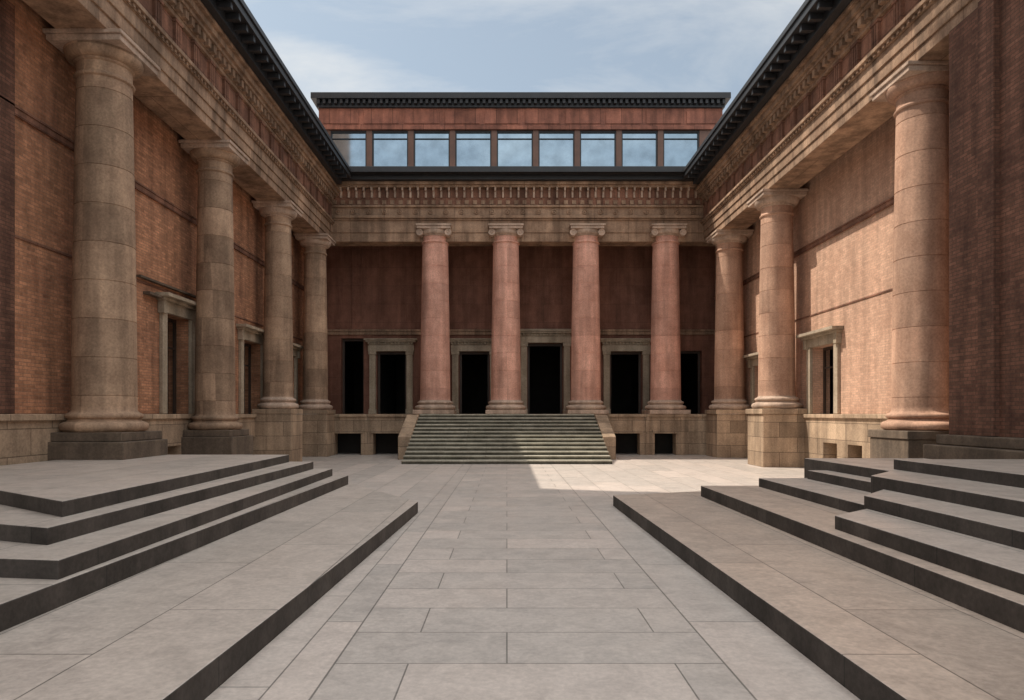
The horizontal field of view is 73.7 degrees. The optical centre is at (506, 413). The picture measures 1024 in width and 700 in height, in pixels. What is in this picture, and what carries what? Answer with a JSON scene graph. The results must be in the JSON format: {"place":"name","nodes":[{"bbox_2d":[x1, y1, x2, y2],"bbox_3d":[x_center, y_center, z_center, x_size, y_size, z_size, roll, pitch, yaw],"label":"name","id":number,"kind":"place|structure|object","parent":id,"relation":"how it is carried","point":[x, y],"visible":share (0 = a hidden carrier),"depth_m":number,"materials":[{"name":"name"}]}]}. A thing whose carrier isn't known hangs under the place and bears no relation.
{"place":"outdoors","nodes":[
{"label":"outdoors","id":0,"kind":"place"},
{"bbox_2d":[0,418,254,465],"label":"wing base course","id":1,"kind":"object","parent":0,"point":[21,442],"visible":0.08,"depth_m":16.00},
{"bbox_2d":[0,414,256,420],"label":"wing base cap","id":2,"kind":"object","parent":1,"relation":"on","point":[28,417],"depth_m":16.48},
{"bbox_2d":[23,0,334,235],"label":"wing architrave","id":3,"kind":"object","parent":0,"point":[178,96],"visible":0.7,"depth_m":21.00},
{"bbox_2d":[126,0,331,222],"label":"wing bead course","id":4,"kind":"object","parent":3,"relation":"attached to","point":[183,59],"visible":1,"depth_m":22.35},
{"bbox_2d":[168,0,333,199],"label":"wing dentils","id":5,"kind":"object","parent":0,"point":[178,6],"visible":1,"depth_m":24.09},
{"bbox_2d":[398,414,615,463],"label":"stone staircase","id":6,"kind":"structure","parent":0,"point":[506,438],"depth_m":32.90,"materials":[{"name":"stone"}]},
{"bbox_2d":[331,131,698,165],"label":"clerestory frames","id":7,"kind":"structure","parent":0,"point":[539,132],"depth_m":41.06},
{"bbox_2d":[332,133,696,165],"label":"clerestory glass","id":8,"kind":"object","parent":7,"relation":"in","point":[518,152],"visible":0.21,"depth_m":41.16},
{"bbox_2d":[327,130,710,165],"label":"clerestory piers","id":9,"kind":"structure","parent":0,"point":[703,134],"depth_m":41.00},
{"bbox_2d":[331,215,713,245],"bbox_3d":[0.650,-10.110,37.715,23.690,1.380,1.270,0,0,0],"label":"central architrave","id":10,"kind":"object","parent":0,"point":[466,230],"visible":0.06,"depth_m":37.25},
{"bbox_2d":[332,208,702,214],"bbox_3d":[0.650,-11.027,39.100,23.690,0.447,3.800,0,0,0],"label":"central plain band","id":11,"kind":"object","parent":10,"relation":"on","point":[516,211],"visible":0.07,"depth_m":37.20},
{"bbox_2d":[335,209,695,213],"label":"central rosettes","id":12,"kind":"object","parent":11,"relation":"attached to","point":[522,211],"visible":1,"depth_m":37.15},
{"bbox_2d":[244,0,804,117],"label":"sky","id":13,"kind":"structure","parent":0,"point":[325,45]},
{"bbox_2d":[205,453,859,699],"bbox_3d":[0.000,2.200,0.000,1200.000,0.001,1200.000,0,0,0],"label":"ground","id":14,"kind":"structure","parent":0,"point":[518,582],"depth_m":7.68,"materials":[{"name":"stone"}]},
{"bbox_2d":[48,439,167,460],"bbox_3d":[-10.250,1.462,17.400,2.160,1.577,2.160,0,0,0],"label":"column pedestal","id":15,"kind":"object","parent":14,"relation":"on","point":[126,450],"depth_m":16.32,"materials":[{"name":"stone"}]},
{"bbox_2d":[50,431,161,441],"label":"column plinth","id":16,"kind":"structure","parent":15,"relation":"on","point":[98,436],"depth_m":16.42,"materials":[{"name":"stone"}]},
{"bbox_2d":[58,40,148,432],"bbox_3d":[-10.250,-4.300,17.400,2.016,9.500,2.016,0,0,0],"label":"column shaft","id":17,"kind":"object","parent":16,"relation":"on","point":[104,389],"visible":1,"depth_m":16.82,"materials":[{"name":"brown stone"}]},
{"bbox_2d":[42,28,160,75],"bbox_3d":[-10.250,-9.177,17.400,1.898,0.246,1.898,0,0,0],"label":"column abacus","id":18,"kind":"object","parent":17,"relation":"on","point":[58,38],"depth_m":16.51,"materials":[{"name":"stone"}]},
{"bbox_2d":[8,0,303,413],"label":"wing wall","id":19,"kind":"structure","parent":14,"relation":"on","point":[165,166],"depth_m":17.52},
{"bbox_2d":[0,0,14,413],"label":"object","id":20,"kind":"object","parent":19,"relation":"attached to","point":[7,211],"visible":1,"depth_m":15.17,"materials":[{"name":"stone"}]},
{"bbox_2d":[0,96,303,290],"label":"wing string course","id":21,"kind":"object","parent":19,"relation":"attached to","point":[40,126],"visible":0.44,"depth_m":20.68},
{"bbox_2d":[15,235,302,340],"bbox_3d":[-11.190,-4.045,16.475,0.040,0.050,48.950,0,0,0],"label":"wing thin course","id":22,"kind":"object","parent":19,"relation":"attached to","point":[40,245],"visible":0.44,"depth_m":20.59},
{"bbox_2d":[136,274,195,298],"bbox_3d":[-11.095,-3.955,22.750,0.230,0.510,4.300,0,0,0],"label":"wing upper ledge","id":23,"kind":"object","parent":19,"relation":"attached to","point":[152,294],"visible":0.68,"depth_m":21.64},
{"bbox_2d":[168,318,175,413],"bbox_3d":[-11.660,-1.650,23.150,0.080,3.300,1.700,0,0,0],"label":"wing doorway frame","id":24,"kind":"object","parent":19,"relation":"on","point":[173,321],"visible":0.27,"depth_m":23.90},
{"bbox_2d":[155,292,195,413],"bbox_3d":[-10.973,-1.945,23.150,0.447,3.870,2.900,0,0,0],"label":"wing doorway","id":25,"kind":"structure","parent":19,"relation":"on","point":[175,305],"depth_m":22.29,"materials":[{"name":"stone"}]},
{"bbox_2d":[140,0,327,212],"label":"wing frieze","id":26,"kind":"object","parent":19,"relation":"on","point":[167,24],"visible":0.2,"depth_m":22.69,"materials":[{"name":"stone"}]},
{"bbox_2d":[138,0,331,216],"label":"wing frieze blocks","id":27,"kind":"structure","parent":26,"relation":"attached to","point":[157,5],"depth_m":24.19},
{"bbox_2d":[162,0,339,204],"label":"wing cornice","id":28,"kind":"structure","parent":26,"relation":"on","point":[201,15],"depth_m":24.39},
{"bbox_2d":[200,0,351,183],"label":"wing eave","id":29,"kind":"object","parent":28,"relation":"on","point":[241,8],"visible":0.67,"depth_m":25.03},
{"bbox_2d":[217,1,346,177],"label":"wing eave brackets","id":30,"kind":"object","parent":29,"relation":"attached to","point":[278,83],"visible":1,"depth_m":25.68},
{"bbox_2d":[244,343,250,413],"bbox_3d":[-11.660,-1.575,29.900,0.080,3.150,2.200,0,0,0],"label":"wing doorway frame","id":31,"kind":"object","parent":19,"relation":"on","point":[249,376],"visible":0.27,"depth_m":30.90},
{"bbox_2d":[236,324,263,413],"bbox_3d":[-10.973,-1.870,29.900,0.447,3.720,3.400,0,0,0],"label":"wing doorway","id":32,"kind":"structure","parent":19,"relation":"on","point":[250,333],"depth_m":28.72,"materials":[{"name":"stone"}]},
{"bbox_2d":[293,343,302,403],"bbox_3d":[-10.973,-1.795,35.150,0.447,3.570,2.700,0,0,0],"label":"wing doorway","id":33,"kind":"structure","parent":19,"relation":"on","point":[297,348],"depth_m":35.90,"materials":[{"name":"stone"}]},
{"bbox_2d":[0,455,417,699],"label":"stone terrace","id":34,"kind":"structure","parent":14,"relation":"on","point":[182,577],"depth_m":8.14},
{"bbox_2d":[181,435,252,454],"bbox_3d":[-10.250,1.512,24.000,1.960,1.477,1.960,0,0,0],"label":"column pedestal","id":35,"kind":"object","parent":14,"relation":"on","point":[237,445],"depth_m":23.02,"materials":[{"name":"stone"}]},
{"bbox_2d":[183,429,248,436],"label":"column plinth","id":36,"kind":"structure","parent":35,"relation":"on","point":[212,433],"depth_m":23.13,"materials":[{"name":"stone"}]},
{"bbox_2d":[187,147,242,429],"bbox_3d":[-10.250,-4.250,24.000,1.824,9.600,1.824,0,0,0],"label":"column shaft","id":37,"kind":"object","parent":36,"relation":"on","point":[215,408],"visible":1,"depth_m":23.47,"materials":[{"name":"brown stone"}]},
{"bbox_2d":[178,140,249,164],"bbox_3d":[-10.250,-9.177,24.000,1.762,0.246,1.762,0,0,0],"label":"column abacus","id":38,"kind":"object","parent":37,"relation":"on","point":[187,146],"depth_m":23.17,"materials":[{"name":"stone"}]},
{"bbox_2d":[253,414,301,461],"bbox_3d":[-10.250,1.127,30.600,1.680,2.247,1.680,0,0,0],"label":"column pedestal","id":39,"kind":"object","parent":14,"relation":"on","point":[278,434],"depth_m":29.76,"materials":[{"name":"stone"}]},
{"bbox_2d":[252,409,302,413],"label":"column plinth","id":40,"kind":"structure","parent":39,"relation":"on","point":[277,411],"depth_m":29.74,"materials":[{"name":"stone"}]},
{"bbox_2d":[257,207,298,408],"bbox_3d":[-10.250,-4.635,30.600,1.800,8.830,1.800,0,0,0],"label":"column shaft","id":41,"kind":"object","parent":40,"relation":"on","point":[278,358],"visible":0.98,"depth_m":30.07,"materials":[{"name":"brown stone"}]},
{"bbox_2d":[252,201,302,216],"bbox_3d":[-10.250,-9.177,30.600,1.745,0.246,1.745,0,0,0],"label":"column abacus","id":42,"kind":"object","parent":41,"relation":"on","point":[258,205],"depth_m":29.78,"materials":[{"name":"stone"}]},
{"bbox_2d":[302,414,334,456],"bbox_3d":[-10.100,1.127,36.000,1.680,2.247,1.680,0,0,0],"label":"column pedestal","id":43,"kind":"object","parent":14,"relation":"on","point":[318,436],"depth_m":35.16,"materials":[{"name":"stone"}]},
{"bbox_2d":[303,410,335,413],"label":"column plinth","id":44,"kind":"structure","parent":43,"relation":"on","point":[319,411],"depth_m":35.14,"materials":[{"name":"stone"}]},
{"bbox_2d":[298,238,332,409],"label":"column shaft","id":45,"kind":"object","parent":44,"relation":"on","point":[315,368],"visible":0.98,"depth_m":35.47,"materials":[{"name":"brown stone"}]},
{"bbox_2d":[294,233,335,245],"bbox_3d":[-10.100,-9.177,36.000,1.745,0.246,1.745,0,0,0],"label":"column abacus","id":46,"kind":"object","parent":45,"relation":"on","point":[323,236],"depth_m":35.18,"materials":[{"name":"stone"}]},
{"bbox_2d":[335,417,705,454],"bbox_3d":[0.650,1.187,37.110,23.200,2.067,0.780,0,0,0],"label":"portico base","id":47,"kind":"object","parent":14,"relation":"on","point":[695,435],"visible":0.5,"depth_m":36.72,"materials":[{"name":"stone"}]},
{"bbox_2d":[334,417,684,454],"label":"portico base lintels","id":48,"kind":"object","parent":47,"relation":"attached to","point":[615,431],"visible":0.58,"depth_m":36.64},
{"bbox_2d":[334,414,705,416],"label":"portico floor","id":49,"kind":"structure","parent":47,"relation":"on","point":[608,415],"depth_m":36.62,"materials":[{"name":"stone"}]},
{"bbox_2d":[364,338,417,413],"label":"portal","id":50,"kind":"object","parent":49,"relation":"on","point":[376,345],"visible":1,"depth_m":40.78,"materials":[{"name":"stone"}]},
{"bbox_2d":[413,410,456,413],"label":"central column plinth","id":51,"kind":"structure","parent":49,"relation":"on","point":[434,411],"depth_m":36.55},
{"bbox_2d":[415,228,454,409],"bbox_3d":[-3.950,-5.110,37.650,2.232,9.780,2.232,0,0,0],"label":"central column shaft","id":52,"kind":"object","parent":49,"relation":"on","point":[435,366],"visible":0.95,"depth_m":36.97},
{"bbox_2d":[416,223,451,229],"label":"central column abacus","id":53,"kind":"object","parent":52,"relation":"on","point":[422,226],"visible":0.39,"depth_m":36.74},
{"bbox_2d":[416,229,451,236],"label":"central column scrolls","id":54,"kind":"object","parent":52,"relation":"attached to","point":[447,232],"visible":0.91,"depth_m":36.83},
{"bbox_2d":[450,338,491,413],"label":"portal","id":55,"kind":"object","parent":49,"relation":"on","point":[458,345],"visible":0.71,"depth_m":40.78,"materials":[{"name":"stone"}]},
{"bbox_2d":[485,410,525,413],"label":"central column plinth","id":56,"kind":"structure","parent":49,"relation":"on","point":[505,411],"depth_m":36.55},
{"bbox_2d":[486,228,525,409],"bbox_3d":[-0.050,-5.110,37.650,2.232,9.780,2.232,0,0,0],"label":"central column shaft","id":57,"kind":"object","parent":49,"relation":"on","point":[505,370],"visible":0.98,"depth_m":36.97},
{"bbox_2d":[488,223,523,229],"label":"central column abacus","id":58,"kind":"object","parent":57,"relation":"on","point":[494,226],"visible":0.45,"depth_m":36.74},
{"bbox_2d":[488,229,523,236],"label":"central column scrolls","id":59,"kind":"object","parent":57,"relation":"attached to","point":[491,232],"visible":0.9,"depth_m":36.83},
{"bbox_2d":[326,246,714,413],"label":"central wall","id":60,"kind":"structure","parent":49,"relation":"on","point":[391,285],"depth_m":41.00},
{"bbox_2d":[352,246,370,413],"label":"central wall pilasters","id":61,"kind":"object","parent":60,"relation":"attached to","point":[356,287],"visible":0.33,"depth_m":40.91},
{"bbox_2d":[334,189,701,204],"bbox_3d":[0.650,-11.832,39.125,23.690,0.937,3.750,0,0,0],"label":"central frieze","id":62,"kind":"object","parent":60,"relation":"on","point":[529,198],"visible":0.14,"depth_m":37.25,"materials":[{"name":"stone"}]},
{"bbox_2d":[332,200,699,204],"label":"central frieze blocks","id":63,"kind":"structure","parent":62,"relation":"attached to","point":[524,202],"depth_m":37.17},
{"bbox_2d":[331,205,703,207],"bbox_3d":[0.650,-11.306,39.040,23.690,0.107,3.920,0,0,0],"label":"central string","id":64,"kind":"object","parent":62,"relation":"attached to","point":[517,206],"visible":0.04,"depth_m":37.08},
{"bbox_2d":[342,166,692,180],"bbox_3d":[0.550,-12.841,38.540,18.900,0.517,4.920,0,0,0],"label":"central eave","id":65,"kind":"object","parent":62,"relation":"on","point":[516,173],"visible":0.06,"depth_m":36.33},
{"bbox_2d":[337,181,698,188],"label":"central cornice","id":66,"kind":"structure","parent":62,"relation":"on","point":[516,184],"depth_m":36.95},
{"bbox_2d":[339,187,696,197],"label":"central corbels","id":67,"kind":"object","parent":62,"relation":"attached to","point":[572,190],"visible":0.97,"depth_m":37.14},
{"bbox_2d":[327,329,714,334],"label":"central wall band","id":68,"kind":"object","parent":60,"relation":"attached to","point":[489,331],"visible":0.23,"depth_m":40.90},
{"bbox_2d":[343,339,699,413],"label":"portal casings","id":69,"kind":"object","parent":60,"relation":"attached to","point":[560,345],"visible":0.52,"depth_m":41.35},
{"bbox_2d":[520,329,570,413],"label":"portal","id":70,"kind":"object","parent":49,"relation":"on","point":[527,336],"visible":0.8,"depth_m":40.68,"materials":[{"name":"stone"}]},
{"bbox_2d":[566,228,605,409],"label":"central column shaft","id":71,"kind":"object","parent":49,"relation":"on","point":[585,365],"visible":0.97,"depth_m":36.97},
{"bbox_2d":[569,223,605,229],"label":"central column abacus","id":72,"kind":"object","parent":71,"relation":"on","point":[598,226],"visible":0.44,"depth_m":36.74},
{"bbox_2d":[570,229,604,236],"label":"central column scrolls","id":73,"kind":"object","parent":71,"relation":"attached to","point":[601,232],"visible":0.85,"depth_m":36.83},
{"bbox_2d":[564,410,608,413],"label":"central column plinth","id":74,"kind":"structure","parent":49,"relation":"on","point":[586,411],"depth_m":36.55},
{"bbox_2d":[600,338,650,413],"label":"portal","id":75,"kind":"object","parent":49,"relation":"on","point":[610,345],"visible":0.84,"depth_m":40.78,"materials":[{"name":"stone"}]},
{"bbox_2d":[645,228,685,409],"bbox_3d":[8.750,-5.110,37.650,2.232,9.780,2.232,0,0,0],"label":"central column shaft","id":76,"kind":"object","parent":49,"relation":"on","point":[665,379],"visible":0.98,"depth_m":36.97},
{"bbox_2d":[650,223,686,230],"bbox_3d":[8.750,-10.127,37.650,1.911,0.246,1.911,0,0,0],"label":"central column abacus","id":77,"kind":"object","parent":76,"relation":"on","point":[680,226],"visible":0.42,"depth_m":36.74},
{"bbox_2d":[650,229,686,236],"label":"central column scrolls","id":78,"kind":"object","parent":76,"relation":"attached to","point":[654,232],"visible":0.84,"depth_m":36.83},
{"bbox_2d":[642,410,690,413],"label":"central column plinth","id":79,"kind":"structure","parent":49,"relation":"on","point":[666,411],"depth_m":36.55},
{"bbox_2d":[706,414,747,457],"bbox_3d":[11.500,1.127,35.300,1.840,2.247,1.840,0,0,0],"label":"column pedestal","id":80,"kind":"object","parent":14,"relation":"on","point":[726,435],"depth_m":34.38,"materials":[{"name":"stone"}]},
{"bbox_2d":[705,410,744,413],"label":"column plinth","id":81,"kind":"structure","parent":80,"relation":"on","point":[724,411],"depth_m":34.31,"materials":[{"name":"stone"}]},
{"bbox_2d":[709,234,749,409],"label":"column shaft","id":82,"kind":"object","parent":81,"relation":"on","point":[729,389],"visible":0.98,"depth_m":34.70,"materials":[{"name":"stone"}]},
{"bbox_2d":[705,229,753,242],"bbox_3d":[11.500,-9.177,35.300,1.915,0.246,1.915,0,0,0],"label":"column abacus","id":83,"kind":"object","parent":82,"relation":"on","point":[748,233],"depth_m":34.40,"materials":[{"name":"stone"}]},
{"bbox_2d":[748,414,803,466],"bbox_3d":[11.500,1.127,29.100,1.840,2.247,1.840,0,0,0],"label":"column pedestal","id":84,"kind":"object","parent":14,"relation":"on","point":[775,440],"depth_m":28.18,"materials":[{"name":"stone"}]},
{"bbox_2d":[745,409,807,413],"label":"column plinth","id":85,"kind":"structure","parent":84,"relation":"on","point":[776,411],"depth_m":28.11,"materials":[{"name":"stone"}]},
{"bbox_2d":[751,195,802,408],"bbox_3d":[11.500,-4.635,29.100,2.040,8.830,2.040,0,0,0],"label":"column shaft","id":86,"kind":"object","parent":85,"relation":"on","point":[776,370],"visible":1,"depth_m":28.50,"materials":[{"name":"stone"}]},
{"bbox_2d":[746,189,808,207],"bbox_3d":[11.500,-9.177,29.100,1.915,0.246,1.915,0,0,0],"label":"column abacus","id":87,"kind":"object","parent":86,"relation":"on","point":[799,193],"depth_m":28.19,"materials":[{"name":"stone"}]},
{"bbox_2d":[715,116,895,413],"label":"wing wall","id":88,"kind":"structure","parent":14,"relation":"on","point":[853,263],"depth_m":25.05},
{"bbox_2d":[743,352,757,408],"bbox_3d":[12.274,-1.495,33.700,0.447,2.970,2.600,0,0,0],"label":"wing doorway","id":89,"kind":"structure","parent":88,"relation":"on","point":[752,358],"depth_m":34.41,"materials":[{"name":"stone"}]},
{"bbox_2d":[714,196,893,300],"bbox_3d":[12.455,-6.885,16.475,0.110,0.210,48.950,0,0,0],"label":"wing string course","id":90,"kind":"object","parent":88,"relation":"attached to","point":[887,203],"visible":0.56,"depth_m":25.39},
{"bbox_2d":[707,0,917,213],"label":"wing frieze","id":91,"kind":"object","parent":88,"relation":"on","point":[886,26],"visible":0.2,"depth_m":22.79,"materials":[{"name":"stone"}]},
{"bbox_2d":[694,0,892,204],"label":"wing cornice","id":92,"kind":"structure","parent":91,"relation":"attached to","point":[853,12],"depth_m":24.39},
{"bbox_2d":[702,0,886,199],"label":"wing dentils","id":93,"kind":"object","parent":92,"relation":"attached to","point":[868,14],"visible":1,"depth_m":24.12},
{"bbox_2d":[703,0,920,216],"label":"wing frieze blocks","id":94,"kind":"structure","parent":91,"relation":"attached to","point":[898,14],"depth_m":23.40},
{"bbox_2d":[744,288,892,337],"bbox_3d":[12.490,-4.045,16.475,0.040,0.050,48.950,0,0,0],"label":"wing thin course","id":95,"kind":"object","parent":88,"relation":"attached to","point":[836,307],"visible":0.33,"depth_m":25.40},
{"bbox_2d":[796,326,843,413],"bbox_3d":[12.274,-1.645,26.900,0.447,3.270,3.200,0,0,0],"label":"wing doorway","id":96,"kind":"structure","parent":88,"relation":"on","point":[822,337],"depth_m":26.48,"materials":[{"name":"stone"}]},
{"bbox_2d":[823,346,832,413],"bbox_3d":[12.960,-1.350,26.900,0.080,2.700,2.000,0,0,0],"label":"wing doorway frame","id":97,"kind":"object","parent":88,"relation":"on","point":[825,349],"visible":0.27,"depth_m":27.80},
{"bbox_2d":[613,458,1023,699],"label":"stone terrace","id":98,"kind":"structure","parent":14,"relation":"on","point":[881,578],"depth_m":8.18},
{"bbox_2d":[923,434,1023,458],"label":"pier base","id":99,"kind":"object","parent":98,"relation":"on","point":[946,446],"visible":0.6,"depth_m":15.28,"materials":[{"name":"stone"}]},
{"bbox_2d":[949,0,1023,437],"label":"pier","id":100,"kind":"structure","parent":99,"relation":"on","point":[963,226],"depth_m":15.63,"materials":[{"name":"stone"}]},
{"bbox_2d":[978,0,998,435],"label":"pier strips","id":101,"kind":"object","parent":100,"relation":"attached to","point":[988,217],"visible":1,"depth_m":15.05,"materials":[{"name":"stone"}]},
{"bbox_2d":[830,349,832,413],"bbox_3d":[15.800,-5.290,16.700,3.400,15.020,49.400,0,0,0],"label":"wing room","id":102,"kind":"object","parent":14,"relation":"on","point":[831,383],"depth_m":29.65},
{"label":"clerestory","id":103,"kind":"object","parent":102,"relation":"on","visible":0},
{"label":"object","id":104,"kind":"object","parent":103,"relation":"on","visible":0},
{"bbox_2d":[319,108,722,130],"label":"attic band","id":105,"kind":"object","parent":104,"relation":"on","point":[521,126],"visible":0.15,"depth_m":40.98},
{"bbox_2d":[311,92,730,110],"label":"attic cornice","id":106,"kind":"structure","parent":105,"relation":"on","point":[515,96],"depth_m":40.57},
{"bbox_2d":[317,99,724,104],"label":"attic dentils","id":107,"kind":"object","parent":106,"relation":"attached to","point":[529,101],"visible":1,"depth_m":40.60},
{"bbox_2d":[324,111,721,123],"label":"attic panels","id":108,"kind":"object","parent":105,"relation":"attached to","point":[531,117],"visible":0.98,"depth_m":40.94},
{"bbox_2d":[870,437,935,457],"bbox_3d":[11.500,1.462,18.900,1.900,1.577,1.900,0,0,0],"label":"column pedestal","id":109,"kind":"object","parent":14,"relation":"on","point":[891,448],"depth_m":18.48,"materials":[{"name":"stone"}]},
{"bbox_2d":[868,429,948,439],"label":"column plinth","id":110,"kind":"structure","parent":109,"relation":"on","point":[908,435],"depth_m":18.00,"materials":[{"name":"stone"}]},
{"bbox_2d":[880,71,948,430],"bbox_3d":[11.500,-4.300,18.900,2.040,9.500,2.040,0,0,0],"label":"column shaft","id":111,"kind":"object","parent":110,"relation":"on","point":[920,352],"visible":0.84,"depth_m":18.32,"materials":[{"name":"stone"}]},
{"bbox_2d":[870,60,948,101],"bbox_3d":[11.500,-9.177,18.900,1.915,0.246,1.915,0,0,0],"label":"column abacus","id":112,"kind":"object","parent":111,"relation":"on","point":[908,68],"depth_m":18.10,"materials":[{"name":"stone"}]},
{"bbox_2d":[682,0,851,183],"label":"wing eave","id":113,"kind":"object","parent":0,"point":[800,17],"visible":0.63,"depth_m":25.02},
{"bbox_2d":[688,1,832,177],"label":"wing eave brackets","id":114,"kind":"object","parent":113,"relation":"attached to","point":[769,76],"visible":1,"depth_m":25.68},
{"bbox_2d":[703,0,932,222],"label":"wing bead course","id":115,"kind":"object","parent":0,"point":[925,5],"visible":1,"depth_m":22.54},
{"bbox_2d":[700,0,979,243],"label":"wing architrave","id":116,"kind":"object","parent":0,"point":[849,115],"visible":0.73,"depth_m":22.20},
{"bbox_2d":[804,418,886,457],"bbox_3d":[12.740,1.190,14.275,0.920,2.060,44.550,0,0,0],"label":"wing base course","id":117,"kind":"object","parent":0,"point":[836,438],"visible":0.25,"depth_m":25.28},
{"bbox_2d":[802,414,887,418],"bbox_3d":[12.650,0.080,14.275,0.900,0.154,44.550,0,0,0],"label":"wing base cap","id":118,"kind":"object","parent":117,"relation":"on","point":[869,416],"depth_m":24.45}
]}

